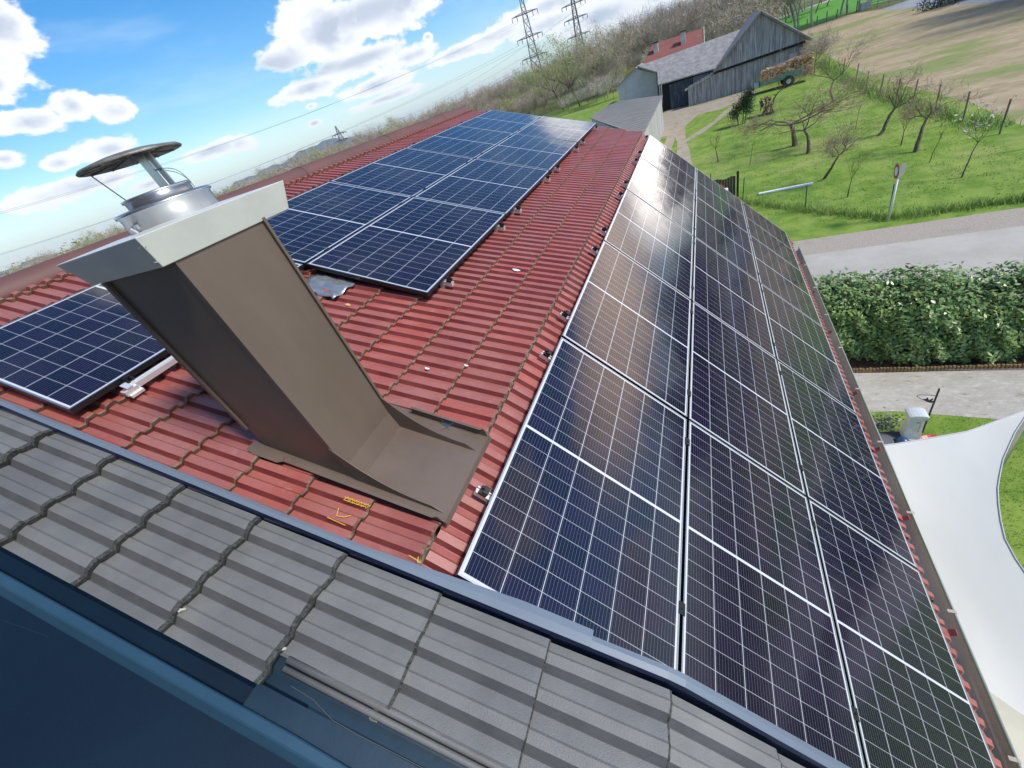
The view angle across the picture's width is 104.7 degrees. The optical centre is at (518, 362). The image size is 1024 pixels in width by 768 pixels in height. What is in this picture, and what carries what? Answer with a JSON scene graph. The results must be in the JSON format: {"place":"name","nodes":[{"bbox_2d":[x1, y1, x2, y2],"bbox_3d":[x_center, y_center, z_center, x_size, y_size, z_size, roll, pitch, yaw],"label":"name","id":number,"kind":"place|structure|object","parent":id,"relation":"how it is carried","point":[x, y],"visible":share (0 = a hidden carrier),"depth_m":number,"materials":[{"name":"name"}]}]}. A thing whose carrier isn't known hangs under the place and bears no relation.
{"place":"outdoors","nodes":[
{"label":"outdoors","id":0,"kind":"place"},
{"bbox_2d":[0,0,694,271],"label":"sky","id":1,"kind":"structure","parent":0,"point":[83,83],"materials":[{"name":"blue"}]},
{"bbox_2d":[0,2,697,275],"bbox_3d":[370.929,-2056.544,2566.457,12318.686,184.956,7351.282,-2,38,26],"label":"mountains","id":2,"kind":"structure","parent":0,"point":[320,145],"depth_m":4517.47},
{"bbox_2d":[672,122,691,164],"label":"dirt track","id":3,"kind":"structure","parent":0,"point":[683,151],"depth_m":32.81,"materials":[{"name":"beige soil"}]},
{"bbox_2d":[662,88,755,136],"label":"dirt forecourt","id":4,"kind":"structure","parent":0,"point":[684,116],"depth_m":41.39,"materials":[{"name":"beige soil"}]},
{"bbox_2d":[503,0,1007,370],"bbox_3d":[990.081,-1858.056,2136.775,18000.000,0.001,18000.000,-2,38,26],"label":"ground","id":5,"kind":"structure","parent":0,"point":[540,110],"depth_m":118.14,"materials":[{"name":"green plant"}]},
{"bbox_2d":[0,79,572,276],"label":"woodland","id":6,"kind":"object","parent":5,"relation":"on","point":[77,242],"visible":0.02,"depth_m":149.32,"materials":[{"name":"brown plant"}]},
{"bbox_2d":[0,410,804,767],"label":"grey tiled house","id":7,"kind":"structure","parent":5,"relation":"on","point":[254,594],"depth_m":1.49,"materials":[{"name":"tile"}]},
{"bbox_2d":[0,546,487,767],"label":"navy sheet cladding","id":8,"kind":"structure","parent":7,"relation":"attached to","point":[87,680],"depth_m":1.36,"materials":[{"name":"blue metal"}]},
{"bbox_2d":[489,73,519,111],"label":"bare tree","id":9,"kind":"object","parent":5,"relation":"on","point":[509,86],"visible":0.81,"depth_m":129.13,"materials":[{"name":"brown plant"}]},
{"bbox_2d":[0,106,1021,767],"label":"tiled roof","id":10,"kind":"structure","parent":5,"relation":"on","point":[492,322],"depth_m":2.85,"materials":[{"name":"tile"}]},
{"bbox_2d":[122,374,134,384],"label":"mounting rail","id":11,"kind":"object","parent":10,"relation":"attached to","point":[128,378],"visible":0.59,"depth_m":2.27,"materials":[{"name":"metal"}]},
{"bbox_2d":[0,262,303,413],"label":"solar panel","id":12,"kind":"object","parent":11,"relation":"attached to","point":[76,352],"visible":0.66,"depth_m":2.42,"materials":[{"name":"blue"}]},
{"bbox_2d":[120,356,176,397],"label":"cross rail","id":13,"kind":"object","parent":10,"relation":"on","point":[134,389],"visible":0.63,"depth_m":2.31,"materials":[{"name":"silver metal"}]},
{"bbox_2d":[57,141,490,525],"bbox_3d":[-0.958,-0.074,1.776,1.058,1.716,0.595,-2,38,26],"label":"chimney","id":14,"kind":"object","parent":10,"relation":"on","point":[220,302],"visible":1,"depth_m":1.64,"materials":[{"name":"metal"}]},
{"bbox_2d":[324,247,453,288],"bbox_3d":[-1.688,-0.956,3.548,2.428,0.137,0.060,15,43,12],"label":"mounting rail","id":15,"kind":"object","parent":10,"relation":"attached to","point":[449,281],"visible":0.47,"depth_m":3.28,"materials":[{"name":"silver metal"}]},
{"bbox_2d":[266,182,411,266],"bbox_3d":[-2.047,-1.499,4.064,1.134,0.038,1.722,15,43,12],"label":"solar panel","id":16,"kind":"object","parent":15,"relation":"attached to","point":[310,225],"visible":0.59,"depth_m":4.04,"materials":[{"name":"blue"}]},
{"bbox_2d":[312,186,504,231],"bbox_3d":[-1.288,-1.711,4.412,2.428,0.137,0.060,15,43,12],"label":"mounting rail","id":17,"kind":"object","parent":10,"relation":"attached to","point":[501,226],"visible":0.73,"depth_m":4.15,"materials":[{"name":"silver metal"}]},
{"bbox_2d":[307,197,505,296],"bbox_3d":[-0.958,-1.207,3.815,1.134,0.038,1.722,15,43,12],"label":"solar panel","id":18,"kind":"object","parent":17,"relation":"on","point":[423,247],"visible":1,"depth_m":3.63,"materials":[{"name":"blue"}]},
{"bbox_2d":[0,398,849,767],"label":"boundary flashing","id":19,"kind":"object","parent":10,"relation":"attached to","point":[568,634],"visible":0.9,"depth_m":1.55,"materials":[{"name":"grey metal"}]},
{"bbox_2d":[341,173,521,214],"bbox_3d":[-1.114,-2.039,4.786,2.428,0.137,0.060,15,43,12],"label":"mounting rail","id":20,"kind":"object","parent":10,"relation":"attached to","point":[518,209],"visible":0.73,"depth_m":4.53,"materials":[{"name":"silver metal"}]},
{"bbox_2d":[414,159,548,216],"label":"solar panel","id":21,"kind":"object","parent":20,"relation":"attached to","point":[503,188],"visible":0.89,"depth_m":4.92,"materials":[{"name":"blue"}]},
{"bbox_2d":[394,150,549,182],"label":"mounting rail","id":22,"kind":"object","parent":10,"relation":"attached to","point":[547,178],"visible":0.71,"depth_m":5.39,"materials":[{"name":"silver metal"}]},
{"bbox_2d":[330,148,473,196],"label":"solar panel","id":23,"kind":"object","parent":22,"relation":"attached to","point":[409,172],"visible":0.8,"depth_m":5.18,"materials":[{"name":"blue"}]},
{"bbox_2d":[448,127,578,152],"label":"mounting rail","id":24,"kind":"object","parent":10,"relation":"attached to","point":[576,148],"visible":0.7,"depth_m":6.63,"materials":[{"name":"silver metal"}]},
{"bbox_2d":[406,126,513,158],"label":"solar panel","id":25,"kind":"object","parent":24,"relation":"attached to","point":[467,142],"visible":0.81,"depth_m":6.43,"materials":[{"name":"blue"}]},
{"bbox_2d":[476,134,576,172],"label":"solar panel","id":26,"kind":"object","parent":24,"relation":"attached to","point":[534,152],"visible":0.89,"depth_m":6.18,"materials":[{"name":"blue"}]},
{"bbox_2d":[473,485,859,721],"bbox_3d":[1.282,1.596,2.104,0.137,3.567,0.060,-53,7,44],"label":"mounting rail","id":27,"kind":"object","parent":10,"relation":"attached to","point":[482,492],"visible":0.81,"depth_m":1.96,"materials":[{"name":"silver metal"}]},
{"bbox_2d":[678,420,865,767],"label":"solar panel","id":28,"kind":"object","parent":27,"relation":"attached to","point":[757,633],"visible":0.74,"depth_m":2.26,"materials":[{"name":"blue"}]},
{"bbox_2d":[807,499,995,767],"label":"solar panel","id":29,"kind":"object","parent":27,"relation":"attached to","point":[910,701],"visible":0.81,"depth_m":2.49,"materials":[{"name":"grey"}]},
{"bbox_2d":[616,191,827,337],"bbox_3d":[2.798,-1.262,5.373,0.137,3.567,0.060,-53,7,44],"label":"mounting rail","id":30,"kind":"object","parent":10,"relation":"attached to","point":[619,194],"visible":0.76,"depth_m":5.21,"materials":[{"name":"silver metal"}]},
{"bbox_2d":[602,189,692,299],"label":"solar panel","id":31,"kind":"object","parent":30,"relation":"attached to","point":[649,238],"visible":0.87,"depth_m":4.66,"materials":[{"name":"grey"}]},
{"bbox_2d":[691,237,775,357],"bbox_3d":[2.614,-0.878,4.888,0.038,1.134,1.722,-52,7,44],"label":"solar panel","id":32,"kind":"object","parent":30,"relation":"attached to","point":[727,292],"visible":0.83,"depth_m":4.76,"materials":[{"name":"grey"}]},
{"bbox_2d":[760,283,856,413],"bbox_3d":[3.581,-0.256,4.984,0.037,1.134,1.722,-53,7,44],"label":"solar panel","id":33,"kind":"object","parent":30,"relation":"attached to","point":[802,347],"visible":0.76,"depth_m":4.85,"materials":[{"name":"grey"}]},
{"bbox_2d":[590,245,865,432],"bbox_3d":[2.224,-0.179,4.135,0.137,3.567,0.060,-53,7,44],"label":"mounting rail","id":34,"kind":"object","parent":10,"relation":"attached to","point":[593,250],"visible":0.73,"depth_m":3.98,"materials":[{"name":"silver metal"}]},
{"bbox_2d":[686,302,805,495],"bbox_3d":[2.040,0.204,3.649,0.038,1.134,1.722,-52,7,44],"label":"solar panel","id":35,"kind":"object","parent":34,"relation":"attached to","point":[736,401],"visible":0.84,"depth_m":3.48,"materials":[{"name":"grey"}]},
{"bbox_2d":[558,310,908,539],"bbox_3d":[1.819,0.585,3.260,0.137,3.567,0.060,-53,7,44],"label":"mounting rail","id":36,"kind":"object","parent":10,"relation":"attached to","point":[564,316],"visible":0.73,"depth_m":3.11,"materials":[{"name":"silver metal"}]},
{"bbox_2d":[560,241,690,417],"bbox_3d":[1.072,-0.417,3.555,0.038,1.134,1.722,-53,7,44],"label":"solar panel","id":37,"kind":"object","parent":36,"relation":"attached to","point":[629,319],"visible":0.91,"depth_m":3.37,"materials":[{"name":"grey"}]},
{"bbox_2d":[777,360,917,568],"bbox_3d":[3.006,0.827,3.746,0.038,1.134,1.722,-53,7,44],"label":"solar panel","id":38,"kind":"object","parent":36,"relation":"attached to","point":[843,481],"visible":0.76,"depth_m":3.58,"materials":[{"name":"grey"}]},
{"bbox_2d":[539,349,933,602],"bbox_3d":[1.650,0.903,2.897,0.137,3.567,0.060,-53,7,44],"label":"mounting rail","id":39,"kind":"object","parent":10,"relation":"attached to","point":[545,355],"visible":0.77,"depth_m":2.75,"materials":[{"name":"silver metal"}]},
{"bbox_2d":[455,337,686,669],"bbox_3d":[0.497,0.666,2.317,0.037,1.134,1.722,-53,7,44],"label":"solar panel","id":40,"kind":"object","parent":39,"relation":"on","point":[580,522],"visible":0.8,"depth_m":2.11,"materials":[{"name":"blue"}]},
{"bbox_2d":[512,0,544,72],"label":"pylon","id":41,"kind":"object","parent":5,"relation":"on","point":[533,34],"visible":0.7,"depth_m":165.06,"materials":[{"name":"grey metal"}]},
{"bbox_2d":[562,0,590,76],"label":"pylon","id":42,"kind":"object","parent":5,"relation":"on","point":[573,16],"visible":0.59,"depth_m":217.75,"materials":[{"name":"grey metal"}]},
{"bbox_2d":[617,22,652,67],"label":"bare tree","id":43,"kind":"object","parent":5,"relation":"on","point":[636,48],"visible":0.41,"depth_m":120.91,"materials":[{"name":"brown plant"}]},
{"bbox_2d":[622,1,687,45],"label":"bare tree","id":44,"kind":"object","parent":5,"relation":"on","point":[652,15],"visible":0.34,"depth_m":111.34,"materials":[{"name":"brown plant"}]},
{"bbox_2d":[638,0,701,44],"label":"bare tree","id":45,"kind":"object","parent":5,"relation":"on","point":[652,22],"visible":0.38,"depth_m":100.71,"materials":[{"name":"brown plant"}]},
{"bbox_2d":[640,0,699,38],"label":"bare tree","id":46,"kind":"object","parent":5,"relation":"on","point":[676,9],"visible":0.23,"depth_m":110.29,"materials":[{"name":"brown plant"}]},
{"bbox_2d":[652,3,705,37],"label":"bare tree","id":47,"kind":"object","parent":5,"relation":"on","point":[670,26],"visible":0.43,"depth_m":93.77,"materials":[{"name":"brown plant"}]},
{"bbox_2d":[648,1,710,40],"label":"bare tree","id":48,"kind":"object","parent":5,"relation":"on","point":[681,17],"visible":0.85,"depth_m":90.09,"materials":[{"name":"brown plant"}]},
{"bbox_2d":[696,0,749,37],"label":"bare tree","id":49,"kind":"object","parent":5,"relation":"on","point":[724,14],"visible":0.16,"depth_m":86.79,"materials":[{"name":"brown plant"}]},
{"bbox_2d":[847,352,1023,369],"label":"mulch bed","id":50,"kind":"object","parent":5,"relation":"on","point":[864,363],"depth_m":9.09,"materials":[{"name":"brown soil"}]},
{"bbox_2d":[812,254,1023,366],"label":"laurel hedge","id":51,"kind":"object","parent":50,"relation":"on","point":[943,317],"visible":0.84,"depth_m":8.53,"materials":[{"name":"green plant"}]},
{"bbox_2d":[542,45,1023,241],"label":"lawn","id":52,"kind":"structure","parent":0,"point":[1010,137],"depth_m":19.12,"materials":[{"name":"green plant"}]},
{"bbox_2d":[508,39,573,109],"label":"budding tree","id":53,"kind":"object","parent":52,"relation":"on","point":[545,82],"visible":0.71,"depth_m":90.23,"materials":[{"name":"green plant"}]},
{"bbox_2d":[521,29,593,106],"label":"budding tree","id":54,"kind":"object","parent":52,"relation":"on","point":[544,71],"visible":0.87,"depth_m":83.13,"materials":[{"name":"green plant"}]},
{"bbox_2d":[561,18,637,97],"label":"bare tree","id":55,"kind":"object","parent":52,"relation":"on","point":[603,45],"visible":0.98,"depth_m":78.67,"materials":[{"name":"brown plant"}]},
{"bbox_2d":[568,8,650,91],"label":"bare tree","id":56,"kind":"object","parent":52,"relation":"on","point":[625,36],"visible":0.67,"depth_m":82.71,"materials":[{"name":"brown plant"}]},
{"bbox_2d":[590,95,663,142],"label":"plank shed","id":57,"kind":"structure","parent":52,"relation":"on","point":[644,115],"depth_m":35.86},
{"bbox_2d":[616,63,662,102],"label":"rendered gable house","id":58,"kind":"structure","parent":52,"relation":"on","point":[636,83],"depth_m":49.67,"materials":[{"name":"white paint"}]},
{"bbox_2d":[644,27,704,63],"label":"red roof farmhouse","id":59,"kind":"object","parent":52,"relation":"on","point":[683,40],"visible":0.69,"depth_m":68.81,"materials":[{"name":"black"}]},
{"bbox_2d":[637,29,740,110],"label":"barn wing","id":60,"kind":"structure","parent":52,"relation":"on","point":[679,72],"depth_m":46.05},
{"bbox_2d":[669,78,692,108],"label":"plank door","id":61,"kind":"structure","parent":60,"relation":"in","point":[676,91],"depth_m":46.72,"materials":[{"name":"black wood"}]},
{"bbox_2d":[714,171,738,196],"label":"gate panel","id":62,"kind":"structure","parent":52,"relation":"on","point":[729,183],"depth_m":19.90,"materials":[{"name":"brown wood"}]},
{"bbox_2d":[696,0,788,40],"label":"bare tree","id":63,"kind":"object","parent":52,"relation":"on","point":[737,16],"visible":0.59,"depth_m":54.36,"materials":[{"name":"brown plant"}]},
{"bbox_2d":[727,82,759,124],"bbox_3d":[17.498,-20.155,30.979,2.448,2.721,1.536,-2,38,26],"label":"evergreen bush","id":64,"kind":"object","parent":52,"relation":"on","point":[744,102],"visible":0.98,"depth_m":30.91,"materials":[{"name":"green plant"}]},
{"bbox_2d":[685,11,812,105],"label":"timber barn","id":65,"kind":"structure","parent":52,"relation":"on","point":[760,39],"depth_m":41.35,"materials":[{"name":"grey wood"}]},
{"bbox_2d":[751,67,802,89],"bbox_3d":[25.084,-27.542,38.757,4.411,1.299,1.999,-2,38,26],"label":"firewood trailer","id":66,"kind":"object","parent":52,"relation":"on","point":[784,79],"visible":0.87,"depth_m":37.80,"materials":[{"name":"green paint"}]},
{"bbox_2d":[758,51,814,80],"bbox_3d":[25.681,-28.096,37.939,4.486,1.822,1.633,-2,38,26],"label":"firewood stack","id":67,"kind":"object","parent":66,"relation":"on","point":[784,69],"visible":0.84,"depth_m":37.24,"materials":[{"name":"brown wood"}]},
{"bbox_2d":[758,44,818,100],"bbox_3d":[22.585,-24.348,32.994,5.179,4.244,3.831,-2,38,26],"label":"fruit tree","id":68,"kind":"object","parent":52,"relation":"on","point":[788,69],"visible":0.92,"depth_m":33.22,"materials":[{"name":"brown plant"}]},
{"bbox_2d":[721,63,890,155],"bbox_3d":[16.366,-14.713,22.999,6.234,4.365,8.984,-38,37,-24],"label":"fruit tree","id":69,"kind":"object","parent":52,"relation":"on","point":[793,138],"visible":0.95,"depth_m":22.07,"materials":[{"name":"brown plant"}]},
{"bbox_2d":[764,79,850,153],"bbox_3d":[15.571,-13.202,21.578,3.726,3.416,3.298,-30,35,-15],"label":"fruit tree","id":70,"kind":"object","parent":52,"relation":"on","point":[808,139],"visible":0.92,"depth_m":21.61,"materials":[{"name":"brown plant"}]},
{"bbox_2d":[792,21,842,72],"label":"bare tree","id":71,"kind":"object","parent":52,"relation":"on","point":[819,50],"visible":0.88,"depth_m":38.50,"materials":[{"name":"brown plant"}]},
{"bbox_2d":[788,22,884,102],"bbox_3d":[22.867,-21.168,28.297,4.898,4.298,5.195,-40,38,-27],"label":"fruit tree","id":72,"kind":"object","parent":52,"relation":"on","point":[839,64],"visible":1,"depth_m":28.67,"materials":[{"name":"brown plant"}]},
{"bbox_2d":[814,113,888,179],"bbox_3d":[14.560,-9.520,17.433,2.517,2.833,2.397,14,47,41],"label":"fruit tree","id":73,"kind":"object","parent":52,"relation":"on","point":[844,146],"visible":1,"depth_m":17.34,"materials":[{"name":"brown plant"}]},
{"bbox_2d":[710,168,1023,216],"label":"fence","id":74,"kind":"object","parent":52,"relation":"on","point":[871,195],"visible":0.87,"depth_m":14.37,"materials":[{"name":"metal"}]},
{"bbox_2d":[887,163,906,220],"bbox_3d":[13.090,-5.905,13.730,0.304,1.916,0.462,14,46,41],"label":"road sign","id":75,"kind":"object","parent":52,"relation":"on","point":[899,172],"visible":1,"depth_m":13.44,"materials":[{"name":"silver metal"}]},
{"bbox_2d":[869,51,940,135],"bbox_3d":[19.411,-13.518,20.001,2.860,3.500,2.128,-2,38,26],"label":"fruit tree","id":76,"kind":"object","parent":52,"relation":"on","point":[895,106],"visible":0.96,"depth_m":19.87,"materials":[{"name":"brown plant"}]},
{"bbox_2d":[815,53,1023,141],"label":"back fence","id":77,"kind":"object","parent":52,"relation":"on","point":[1005,115],"visible":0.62,"depth_m":20.34,"materials":[{"name":"brown wood"}]},
{"bbox_2d":[892,75,981,152],"bbox_3d":[18.374,-11.217,17.726,2.458,2.910,2.767,-16,34,6],"label":"fruit tree","id":78,"kind":"object","parent":52,"relation":"on","point":[917,143],"visible":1,"depth_m":17.27,"materials":[{"name":"brown plant"}]},
{"bbox_2d":[954,94,1016,177],"bbox_3d":[16.697,-8.270,14.519,1.483,2.762,0.887,-2,38,26],"label":"magnolia","id":79,"kind":"object","parent":52,"relation":"on","point":[976,128],"visible":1,"depth_m":14.20,"materials":[{"name":"brown plant"}]},
{"bbox_2d":[779,0,886,30],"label":"crop field","id":80,"kind":"structure","parent":0,"point":[832,7],"depth_m":93.86,"materials":[{"name":"green plant"}]},
{"bbox_2d":[732,189,1023,222],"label":"long grass","id":81,"kind":"structure","parent":0,"point":[972,205],"depth_m":14.23,"materials":[{"name":"green plant"}]},
{"bbox_2d":[793,207,1023,255],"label":"gravel verge","id":82,"kind":"structure","parent":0,"point":[1009,218],"depth_m":13.15,"materials":[{"name":"grey gravel"}]},
{"bbox_2d":[801,0,1023,125],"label":"dry meadow","id":83,"kind":"structure","parent":0,"point":[980,46],"depth_m":32.94,"materials":[{"name":"beige plant"}]},
{"bbox_2d":[804,226,1023,286],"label":"road","id":84,"kind":"structure","parent":0,"point":[983,249],"depth_m":12.04,"materials":[{"name":"grey asphalt"}]},
{"bbox_2d":[812,58,1023,131],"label":"verge grass","id":85,"kind":"structure","parent":0,"point":[834,73],"depth_m":22.87,"materials":[{"name":"green plant"}]},
{"bbox_2d":[854,369,1023,418],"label":"sandy yard","id":86,"kind":"structure","parent":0,"point":[993,394],"depth_m":8.32,"materials":[{"name":"beige sand"}]},
{"bbox_2d":[852,364,1023,372],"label":"log edging","id":87,"kind":"object","parent":86,"relation":"on","point":[963,367],"visible":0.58,"depth_m":8.70,"materials":[{"name":"brown wood"}]},
{"bbox_2d":[870,411,1023,568],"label":"garden lawn","id":88,"kind":"structure","parent":0,"point":[933,427],"depth_m":6.76,"materials":[{"name":"green plant"}]},
{"bbox_2d":[871,407,903,431],"bbox_3d":[7.517,1.257,8.083,0.761,0.515,0.626,-2,38,26],"label":"garden plant","id":89,"kind":"object","parent":88,"relation":"on","point":[883,424],"visible":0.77,"depth_m":8.03,"materials":[{"name":"green plant"}]},
{"bbox_2d":[878,431,900,443],"bbox_3d":[7.050,1.506,7.897,1.000,0.189,0.500,-2,38,26],"label":"ground cover sheet","id":90,"kind":"object","parent":88,"relation":"on","point":[889,437],"visible":0.21,"depth_m":7.79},
{"bbox_2d":[899,407,929,440],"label":"stone pillar","id":91,"kind":"structure","parent":88,"relation":"on","point":[912,426],"depth_m":7.50,"materials":[{"name":"white stone"}]},
{"bbox_2d":[881,0,1013,9],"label":"yard","id":92,"kind":"structure","parent":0,"point":[908,4],"depth_m":55.21,"materials":[{"name":"grey"}]},
{"bbox_2d":[912,0,959,14],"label":"bush","id":93,"kind":"object","parent":92,"relation":"on","point":[939,2],"visible":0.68,"depth_m":49.52,"materials":[{"name":"brown plant"}]},
{"bbox_2d":[884,410,1023,714],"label":"shade sail","id":94,"kind":"object","parent":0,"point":[949,484],"visible":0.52,"depth_m":4.05,"materials":[{"name":"grey fabric"}]},
{"bbox_2d":[990,692,1023,767],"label":"patio","id":95,"kind":"structure","parent":0,"point":[1012,719],"depth_m":4.70,"materials":[{"name":"grey concrete"}]},
{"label":"mounting rail","id":96,"kind":"object","parent":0,"visible":0},
{"bbox_2d":[625,157,694,235],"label":"solar panel","id":97,"kind":"object","parent":96,"relation":"attached to","point":[651,185],"visible":0.88,"depth_m":5.92,"materials":[{"name":"grey"}]},
{"bbox_2d":[693,196,758,281],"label":"solar panel","id":98,"kind":"object","parent":96,"relation":"attached to","point":[722,235],"visible":0.83,"depth_m":6.02,"materials":[{"name":"grey"}]},
{"bbox_2d":[749,235,822,326],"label":"solar panel","id":99,"kind":"object","parent":96,"relation":"attached to","point":[781,277],"visible":0.81,"depth_m":6.12,"materials":[{"name":"grey"}]},
{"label":"mounting rail","id":100,"kind":"object","parent":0,"visible":0},
{"bbox_2d":[742,201,800,270],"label":"solar panel","id":101,"kind":"object","parent":100,"relation":"attached to","point":[763,230],"visible":0.75,"depth_m":7.37,"materials":[{"name":"grey"}]},
{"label":"mounting rail","id":102,"kind":"object","parent":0,"visible":0},
{"bbox_2d":[457,110,541,133],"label":"solar panel","id":103,"kind":"object","parent":102,"relation":"attached to","point":[504,121],"visible":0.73,"depth_m":7.69,"materials":[{"name":"blue"}]},
{"bbox_2d":[515,116,595,143],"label":"solar panel","id":104,"kind":"object","parent":102,"relation":"attached to","point":[577,131],"visible":0.94,"depth_m":7.43,"materials":[{"name":"grey"}]},
{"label":"mounting rail","id":105,"kind":"object","parent":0,"visible":0},
{"bbox_2d":[640,135,695,194],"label":"solar panel","id":106,"kind":"object","parent":105,"relation":"on","point":[668,162],"visible":0.89,"depth_m":7.17,"materials":[{"name":"grey"}]},
{"bbox_2d":[695,169,748,233],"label":"solar panel","id":107,"kind":"object","parent":105,"relation":"on","point":[713,194],"visible":0.8,"depth_m":7.27,"materials":[{"name":"grey"}]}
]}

